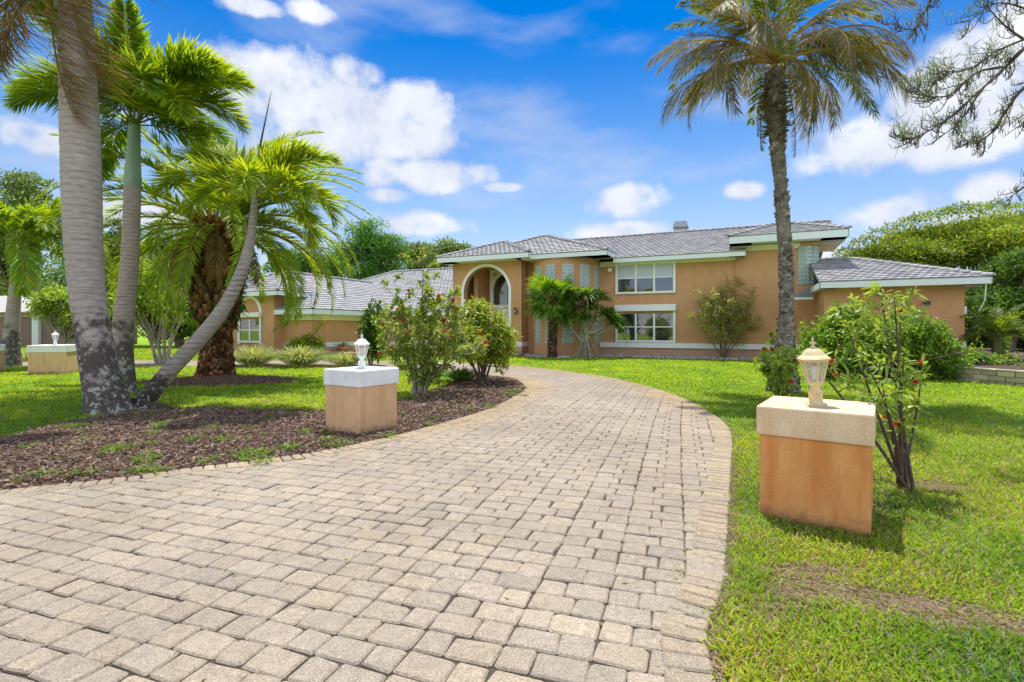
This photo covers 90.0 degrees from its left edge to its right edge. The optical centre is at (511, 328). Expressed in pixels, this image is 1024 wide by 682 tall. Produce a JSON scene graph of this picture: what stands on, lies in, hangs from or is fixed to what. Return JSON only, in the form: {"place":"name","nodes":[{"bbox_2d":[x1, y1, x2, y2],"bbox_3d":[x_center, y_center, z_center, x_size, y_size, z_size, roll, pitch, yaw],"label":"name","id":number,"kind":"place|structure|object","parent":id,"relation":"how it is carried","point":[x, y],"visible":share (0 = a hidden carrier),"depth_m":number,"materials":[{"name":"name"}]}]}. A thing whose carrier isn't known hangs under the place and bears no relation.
{"place":"outdoors","nodes":[
{"label":"outdoors","id":0,"kind":"place"},
{"bbox_2d":[0,296,136,345],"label":"house","id":1,"kind":"structure","parent":0,"point":[36,332],"depth_m":44.07,"materials":[{"name":"paint"}]},
{"bbox_2d":[0,360,732,681],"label":"driveway","id":2,"kind":"structure","parent":0,"point":[441,546],"depth_m":3.43,"materials":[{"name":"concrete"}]},
{"bbox_2d":[8,381,1011,680],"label":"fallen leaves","id":3,"kind":"object","parent":2,"relation":"on","point":[642,523],"visible":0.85,"depth_m":4.36,"materials":[{"name":"brown plant"}]},
{"bbox_2d":[656,444,735,681],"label":"weeds","id":4,"kind":"object","parent":2,"relation":"on","point":[706,586],"visible":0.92,"depth_m":3.01,"materials":[{"name":"green plant"}]},
{"bbox_2d":[0,329,1023,681],"bbox_3d":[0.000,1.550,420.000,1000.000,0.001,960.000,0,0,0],"label":"lawn","id":5,"kind":"structure","parent":0,"point":[144,343],"depth_m":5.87,"materials":[{"name":"plant"}]},
{"bbox_2d":[0,344,5,371],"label":"driveway pillar","id":6,"kind":"structure","parent":5,"relation":"on","point":[2,348],"depth_m":18.12,"materials":[{"name":"beige paint"}]},
{"bbox_2d":[0,281,32,295],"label":"bushy tree","id":7,"kind":"object","parent":5,"relation":"on","point":[2,291],"visible":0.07,"depth_m":49.22,"materials":[{"name":"green plant"}]},
{"bbox_2d":[21,349,27,360],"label":"ornamental grass","id":8,"kind":"object","parent":5,"relation":"on","point":[25,356],"depth_m":23.62,"materials":[{"name":"green plant"}]},
{"bbox_2d":[0,167,62,304],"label":"tree","id":9,"kind":"object","parent":5,"relation":"on","point":[24,188],"visible":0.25,"depth_m":41.24,"materials":[{"name":"green plant"}]},
{"bbox_2d":[24,284,73,343],"bbox_3d":[-23.176,-0.376,26.953,4.513,4.072,3.122,0,0,0],"label":"tree","id":10,"kind":"object","parent":5,"relation":"on","point":[55,311],"visible":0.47,"depth_m":26.36,"materials":[{"name":"green plant"}]},
{"bbox_2d":[27,344,78,374],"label":"driveway pillar","id":11,"kind":"structure","parent":5,"relation":"on","point":[51,358],"depth_m":17.15,"materials":[{"name":"beige paint"}]},
{"bbox_2d":[51,330,58,344],"bbox_3d":[-15.700,0.315,17.600,0.233,0.510,0.202,0,0,-17],"label":"post lantern","id":12,"kind":"object","parent":11,"relation":"on","point":[55,333],"visible":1,"depth_m":17.56,"materials":[{"name":"paint"}]},
{"bbox_2d":[0,194,113,366],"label":"palm tree","id":13,"kind":"object","parent":5,"relation":"on","point":[13,222],"visible":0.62,"depth_m":19.98,"materials":[{"name":"green plant"}]},
{"bbox_2d":[35,256,108,290],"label":"bushy tree","id":14,"kind":"object","parent":5,"relation":"on","point":[59,271],"visible":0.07,"depth_m":55.35,"materials":[{"name":"green plant"}]},
{"bbox_2d":[63,216,154,292],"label":"tree","id":15,"kind":"object","parent":5,"relation":"on","point":[108,236],"visible":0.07,"depth_m":44.89,"materials":[{"name":"green plant"}]},
{"bbox_2d":[106,279,137,327],"bbox_3d":[-20.061,-0.530,25.968,2.458,4.363,2.478,0,0,0],"label":"tree","id":16,"kind":"object","parent":5,"relation":"on","point":[109,300],"visible":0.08,"depth_m":25.52,"materials":[{"name":"green plant"}]},
{"bbox_2d":[1,0,260,393],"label":"palm tree","id":17,"kind":"object","parent":5,"relation":"on","point":[181,75],"visible":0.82,"depth_m":11.72,"materials":[{"name":"green plant"}]},
{"bbox_2d":[108,254,189,363],"bbox_3d":[-15.232,-0.765,22.031,3.384,4.842,3.138,0,0,0],"label":"tree","id":18,"kind":"object","parent":5,"relation":"on","point":[156,332],"visible":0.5,"depth_m":21.73,"materials":[{"name":"green plant"}]},
{"bbox_2d":[139,229,188,345],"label":"tree","id":19,"kind":"object","parent":5,"relation":"on","point":[163,243],"visible":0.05,"depth_m":42.76,"materials":[{"name":"green plant"}]},
{"bbox_2d":[135,305,197,347],"bbox_3d":[-26.297,-0.254,40.087,5.644,3.810,3.822,0,0,0],"label":"hedge","id":20,"kind":"object","parent":5,"relation":"on","point":[183,332],"visible":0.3,"depth_m":39.57,"materials":[{"name":"green plant"}]},
{"bbox_2d":[30,95,372,376],"bbox_3d":[-8.416,-2.321,15.325,8.503,7.819,8.158,0,0,0],"label":"date palm","id":21,"kind":"object","parent":5,"relation":"on","point":[206,250],"visible":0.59,"depth_m":14.61,"materials":[{"name":"green plant"}]},
{"bbox_2d":[177,377,300,386],"bbox_3d":[-8.448,1.475,14.870,4.914,0.190,3.080,0,0,0],"label":"mulch heap","id":22,"kind":"object","parent":5,"relation":"on","point":[233,380],"visible":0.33,"depth_m":14.20,"materials":[{"name":"soil"}]},
{"bbox_2d":[137,374,299,386],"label":"mulch chips","id":23,"kind":"object","parent":22,"relation":"on","point":[221,380],"visible":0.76,"depth_m":14.33,"materials":[{"name":"brown wood"}]},
{"bbox_2d":[135,94,346,401],"bbox_3d":[-5.312,-1.537,10.620,3.716,6.650,3.098,0,0,25],"label":"palm tree","id":24,"kind":"object","parent":5,"relation":"on","point":[273,168],"visible":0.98,"depth_m":10.20,"materials":[{"name":"green plant"}]},
{"bbox_2d":[234,343,289,365],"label":"ornamental grass","id":25,"kind":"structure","parent":5,"relation":"on","point":[248,355],"depth_m":20.54,"materials":[{"name":"green plant"}]},
{"bbox_2d":[0,375,526,489],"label":"mulch bed","id":26,"kind":"object","parent":5,"relation":"on","point":[178,438],"visible":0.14,"depth_m":7.04,"materials":[{"name":"brown wood"}]},
{"bbox_2d":[0,0,170,415],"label":"palm tree","id":27,"kind":"object","parent":26,"relation":"on","point":[103,387],"visible":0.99,"depth_m":9.15,"materials":[{"name":"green plant"}]},
{"bbox_2d":[130,398,172,410],"bbox_3d":[-7.188,1.451,9.758,1.513,0.238,0.821,0,0,0],"label":"root mound","id":28,"kind":"object","parent":26,"relation":"on","point":[141,404],"visible":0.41,"depth_m":9.67,"materials":[{"name":"grey plant"}]},
{"bbox_2d":[0,375,528,482],"bbox_3d":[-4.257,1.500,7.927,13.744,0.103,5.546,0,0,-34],"label":"weeds","id":29,"kind":"object","parent":26,"relation":"on","point":[141,469],"visible":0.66,"depth_m":6.61,"materials":[{"name":"green plant"}]},
{"bbox_2d":[324,366,398,435],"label":"driveway pillar","id":30,"kind":"structure","parent":26,"relation":"on","point":[359,401],"depth_m":7.58,"materials":[{"name":"beige paint"}]},
{"bbox_2d":[354,333,369,368],"bbox_3d":[-2.305,0.345,7.860,0.246,0.540,0.214,0,0,-17],"label":"post lantern","id":31,"kind":"object","parent":30,"relation":"on","point":[364,343],"visible":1,"depth_m":7.82,"materials":[{"name":"paint"}]},
{"bbox_2d":[357,250,488,394],"bbox_3d":[-2.049,-0.153,12.139,3.116,3.504,2.373,0,0,0],"label":"flowering shrub","id":32,"kind":"object","parent":26,"relation":"on","point":[415,354],"visible":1,"depth_m":11.82,"materials":[{"name":"green plant"}]},
{"bbox_2d":[440,365,486,381],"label":"ornamental grass","id":33,"kind":"object","parent":26,"relation":"on","point":[462,375],"depth_m":14.56,"materials":[{"name":"green plant"}]},
{"bbox_2d":[439,295,522,382],"bbox_3d":[-0.836,0.342,14.361,2.337,2.513,2.661,0,0,0],"label":"flowering bush","id":34,"kind":"object","parent":26,"relation":"on","point":[500,337],"visible":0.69,"depth_m":13.97,"materials":[{"name":"green plant"}]},
{"bbox_2d":[253,344,335,365],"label":"ornamental grass","id":35,"kind":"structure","parent":5,"relation":"on","point":[301,357],"depth_m":20.19,"materials":[{"name":"green plant"}]},
{"bbox_2d":[282,316,327,351],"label":"shrub","id":36,"kind":"object","parent":5,"relation":"on","point":[316,343],"visible":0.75,"depth_m":28.60,"materials":[{"name":"green plant"}]},
{"bbox_2d":[259,246,360,277],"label":"tree","id":37,"kind":"object","parent":5,"relation":"on","point":[306,268],"visible":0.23,"depth_m":47.05,"materials":[{"name":"green plant"}]},
{"bbox_2d":[335,341,349,351],"bbox_3d":[-9.992,1.114,30.209,0.949,0.873,0.694,0,0,-37],"label":"flower pot","id":38,"kind":"object","parent":5,"relation":"on","point":[342,346],"visible":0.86,"depth_m":30.04,"materials":[{"name":"ceramic"}]},
{"bbox_2d":[320,351,372,366],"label":"ornamental grass","id":39,"kind":"object","parent":5,"relation":"on","point":[344,358],"depth_m":20.39,"materials":[{"name":"green plant"}]},
{"bbox_2d":[328,351,385,354],"bbox_3d":[-8.902,1.470,29.619,4.500,0.160,0.700,0,0,25],"label":"terrace step","id":40,"kind":"object","parent":5,"relation":"on","point":[347,353],"visible":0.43,"depth_m":29.47,"materials":[{"name":"paint"}]},
{"bbox_2d":[328,215,413,279],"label":"tall tree","id":41,"kind":"object","parent":5,"relation":"on","point":[369,248],"visible":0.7,"depth_m":54.97,"materials":[{"name":"green plant"}]},
{"bbox_2d":[354,298,390,365],"bbox_3d":[-5.742,0.168,21.060,1.546,2.837,1.468,0,0,-42],"label":"shrub","id":42,"kind":"object","parent":5,"relation":"on","point":[369,332],"visible":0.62,"depth_m":20.80,"materials":[{"name":"green plant"}]},
{"bbox_2d":[385,357,418,368],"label":"ornamental grass","id":43,"kind":"object","parent":5,"relation":"on","point":[400,365],"depth_m":19.05,"materials":[{"name":"green plant"}]},
{"bbox_2d":[393,241,437,269],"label":"tree","id":44,"kind":"object","parent":5,"relation":"on","point":[417,248],"visible":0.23,"depth_m":59.00,"materials":[{"name":"green plant"}]},
{"bbox_2d":[413,235,473,268],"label":"tree","id":45,"kind":"object","parent":5,"relation":"on","point":[446,246],"visible":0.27,"depth_m":50.49,"materials":[{"name":"green plant"}]},
{"bbox_2d":[233,219,995,365],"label":"house","id":46,"kind":"structure","parent":5,"relation":"on","point":[650,282],"depth_m":27.74,"materials":[{"name":"paint"}]},
{"bbox_2d":[237,312,261,342],"bbox_3d":[-15.497,-0.035,30.097,2.060,1.770,0.260,0,0,25],"label":"window","id":47,"kind":"structure","parent":46,"relation":"in","point":[250,329],"depth_m":30.09,"materials":[{"name":"white paint"}]},
{"bbox_2d":[490,270,507,320],"bbox_3d":[-0.345,-1.100,32.528,2.400,5.300,0.180,0,0,25],"label":"arched window","id":48,"kind":"structure","parent":46,"relation":"in","point":[498,283],"depth_m":32.79,"materials":[{"name":"white paint"}]},
{"bbox_2d":[495,309,507,327],"bbox_3d":[-0.335,0.100,32.551,1.600,2.700,0.130,0,0,25],"label":"front door","id":49,"kind":"structure","parent":46,"relation":"in","point":[506,312],"depth_m":32.52,"materials":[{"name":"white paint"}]},
{"bbox_2d":[535,314,539,342],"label":"window","id":50,"kind":"structure","parent":46,"relation":"in","point":[537,323],"depth_m":28.80,"materials":[{"name":"clear glass"}]},
{"bbox_2d":[535,266,539,278],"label":"window","id":51,"kind":"structure","parent":46,"relation":"in","point":[537,269],"depth_m":28.80,"materials":[{"name":"clear glass"}]},
{"bbox_2d":[545,317,548,343],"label":"window","id":52,"kind":"structure","parent":46,"relation":"in","point":[546,325],"depth_m":28.17,"materials":[{"name":"clear glass"}]},
{"bbox_2d":[545,264,554,293],"bbox_3d":[2.071,-2.700,28.067,0.600,1.600,0.050,0,0,35],"label":"window","id":53,"kind":"structure","parent":46,"relation":"in","point":[550,268],"depth_m":28.02,"materials":[{"name":"clear glass"}]},
{"bbox_2d":[562,319,572,343],"bbox_3d":[3.028,0.000,27.724,0.600,1.700,0.050,0,0,5],"label":"window","id":54,"kind":"structure","parent":46,"relation":"in","point":[567,335],"depth_m":27.72,"materials":[{"name":"clear glass"}]},
{"bbox_2d":[562,264,572,286],"bbox_3d":[3.028,-2.700,27.724,0.600,1.600,0.050,0,0,5],"label":"window","id":55,"kind":"structure","parent":46,"relation":"in","point":[567,269],"depth_m":27.72,"materials":[{"name":"clear glass"}]},
{"bbox_2d":[580,320,589,343],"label":"window","id":56,"kind":"structure","parent":46,"relation":"in","point":[581,334],"depth_m":27.80,"materials":[{"name":"clear glass"}]},
{"bbox_2d":[580,264,589,287],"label":"window","id":57,"kind":"structure","parent":46,"relation":"in","point":[584,268],"depth_m":27.87,"materials":[{"name":"clear glass"}]},
{"bbox_2d":[595,313,599,343],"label":"window","id":58,"kind":"structure","parent":46,"relation":"in","point":[597,337],"depth_m":28.50,"materials":[{"name":"clear glass"}]},
{"bbox_2d":[595,265,599,289],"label":"window","id":59,"kind":"structure","parent":46,"relation":"in","point":[597,268],"depth_m":28.50,"materials":[{"name":"clear glass"}]},
{"bbox_2d":[614,304,675,342],"bbox_3d":[7.151,-0.250,27.606,3.250,2.040,0.260,0,0,25],"label":"window","id":60,"kind":"structure","parent":46,"relation":"in","point":[649,328],"depth_m":27.55,"materials":[{"name":"white paint"}]},
{"bbox_2d":[615,260,675,293],"bbox_3d":[7.180,-2.735,27.669,3.190,1.730,0.120,0,0,25],"label":"window","id":61,"kind":"structure","parent":46,"relation":"in","point":[652,278],"depth_m":27.66,"materials":[{"name":"white paint"}]},
{"bbox_2d":[798,245,818,284],"bbox_3d":[14.324,-3.010,24.541,1.145,1.880,0.338,0,0,-11],"label":"window","id":62,"kind":"structure","parent":46,"relation":"in","point":[807,254],"depth_m":24.43,"materials":[{"name":"clear glass"}]},
{"bbox_2d":[685,272,765,357],"bbox_3d":[10.512,-0.596,25.311,4.062,4.385,2.487,0,0,0],"label":"shrub","id":63,"kind":"object","parent":5,"relation":"on","point":[716,324],"visible":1,"depth_m":25.07,"materials":[{"name":"green plant"}]},
{"bbox_2d":[752,345,801,396],"bbox_3d":[5.562,0.981,10.741,1.074,1.262,1.031,0,0,-31],"label":"shrub","id":64,"kind":"object","parent":5,"relation":"on","point":[779,363],"visible":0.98,"depth_m":10.57,"materials":[{"name":"green plant"}]},
{"bbox_2d":[763,317,795,352],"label":"shrub","id":65,"kind":"object","parent":5,"relation":"on","point":[771,333],"visible":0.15,"depth_m":20.05,"materials":[{"name":"green plant"}]},
{"bbox_2d":[641,0,924,393],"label":"palm tree","id":66,"kind":"object","parent":5,"relation":"on","point":[773,106],"visible":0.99,"depth_m":12.18,"materials":[{"name":"green plant"}]},
{"bbox_2d":[756,396,875,537],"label":"driveway pillar","id":67,"kind":"structure","parent":5,"relation":"on","point":[816,464],"depth_m":3.97,"materials":[{"name":"orange paint"}]},
{"bbox_2d":[797,338,830,405],"bbox_3d":[2.511,0.357,4.254,0.255,0.558,0.221,-4,1,-17],"label":"post lantern","id":68,"kind":"object","parent":67,"relation":"on","point":[813,354],"visible":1,"depth_m":4.22,"materials":[{"name":"paint"}]},
{"bbox_2d":[703,416,1023,681],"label":"dead grass","id":69,"kind":"structure","parent":5,"relation":"on","point":[932,603],"depth_m":2.88,"materials":[{"name":"beige plant"}]},
{"bbox_2d":[796,281,935,490],"bbox_3d":[3.678,0.563,5.049,1.992,2.054,0.911,0,0,-34],"label":"flowering shrub","id":70,"kind":"object","parent":5,"relation":"on","point":[900,465],"visible":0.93,"depth_m":4.92,"materials":[{"name":"green plant"}]},
{"bbox_2d":[794,297,987,381],"bbox_3d":[11.255,0.554,15.950,5.504,3.073,3.576,0,0,0],"label":"bush","id":71,"kind":"object","parent":5,"relation":"on","point":[917,342],"visible":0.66,"depth_m":15.11,"materials":[{"name":"green plant"}]},
{"bbox_2d":[831,199,1023,297],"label":"spreading tree","id":72,"kind":"object","parent":5,"relation":"on","point":[963,244],"visible":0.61,"depth_m":37.70,"materials":[{"name":"green plant"}]},
{"bbox_2d":[875,0,1023,209],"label":"casuarina tree","id":73,"kind":"object","parent":5,"relation":"on","point":[944,73],"visible":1,"depth_m":7.14,"materials":[{"name":"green plant"}]},
{"bbox_2d":[939,366,1023,386],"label":"retaining wall","id":74,"kind":"structure","parent":5,"relation":"on","point":[998,376],"depth_m":14.09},
{"label":"house bed","id":75,"kind":"structure","parent":5,"relation":"on","visible":0},
{"bbox_2d":[523,273,583,357],"bbox_3d":[2.372,-0.702,27.045,3.711,4.604,3.681,0,0,0],"label":"fan palm","id":76,"kind":"object","parent":75,"relation":"on","point":[542,286],"visible":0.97,"depth_m":26.54,"materials":[{"name":"green plant"}]},
{"bbox_2d":[549,285,634,358],"bbox_3d":[4.126,-0.344,26.479,4.796,3.907,2.958,0,0,0],"label":"screw pine","id":77,"kind":"object","parent":75,"relation":"on","point":[612,315],"visible":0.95,"depth_m":26.28,"materials":[{"name":"green plant"}]},
{"bbox_2d":[515,353,797,360],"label":"edging stones","id":78,"kind":"object","parent":75,"relation":"on","point":[648,356],"visible":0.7,"depth_m":26.64,"materials":[{"name":"grey stone"}]},
{"bbox_2d":[0,0,1023,328],"label":"sky","id":79,"kind":"structure","parent":0,"point":[475,122],"materials":[{"name":"blue"}]},
{"bbox_2d":[967,344,1023,369],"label":"planting bed","id":80,"kind":"object","parent":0,"point":[1017,366],"depth_m":16.34,"materials":[{"name":"soil"}]},
{"bbox_2d":[966,347,994,364],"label":"shrub","id":81,"kind":"object","parent":80,"relation":"on","point":[984,358],"visible":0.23,"depth_m":16.67,"materials":[{"name":"green plant"}]},
{"bbox_2d":[965,277,1005,347],"bbox_3d":[30.325,-0.446,32.687,5.143,5.918,6.546,0,0,0],"label":"bushy tree","id":82,"kind":"object","parent":80,"relation":"on","point":[986,340],"visible":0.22,"depth_m":32.28,"materials":[{"name":"green plant"}]},
{"bbox_2d":[955,304,1023,357],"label":"date palm","id":83,"kind":"object","parent":80,"relation":"on","point":[999,329],"visible":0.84,"depth_m":19.33,"materials":[{"name":"green plant"}]},
{"bbox_2d":[965,245,1023,350],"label":"leafy tree","id":84,"kind":"object","parent":80,"relation":"on","point":[1009,266],"visible":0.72,"depth_m":26.72,"materials":[{"name":"green plant"}]},
{"bbox_2d":[983,349,1023,365],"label":"shrub","id":85,"kind":"object","parent":80,"relation":"on","point":[1006,360],"visible":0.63,"depth_m":16.79,"materials":[{"name":"green plant"}]}
]}

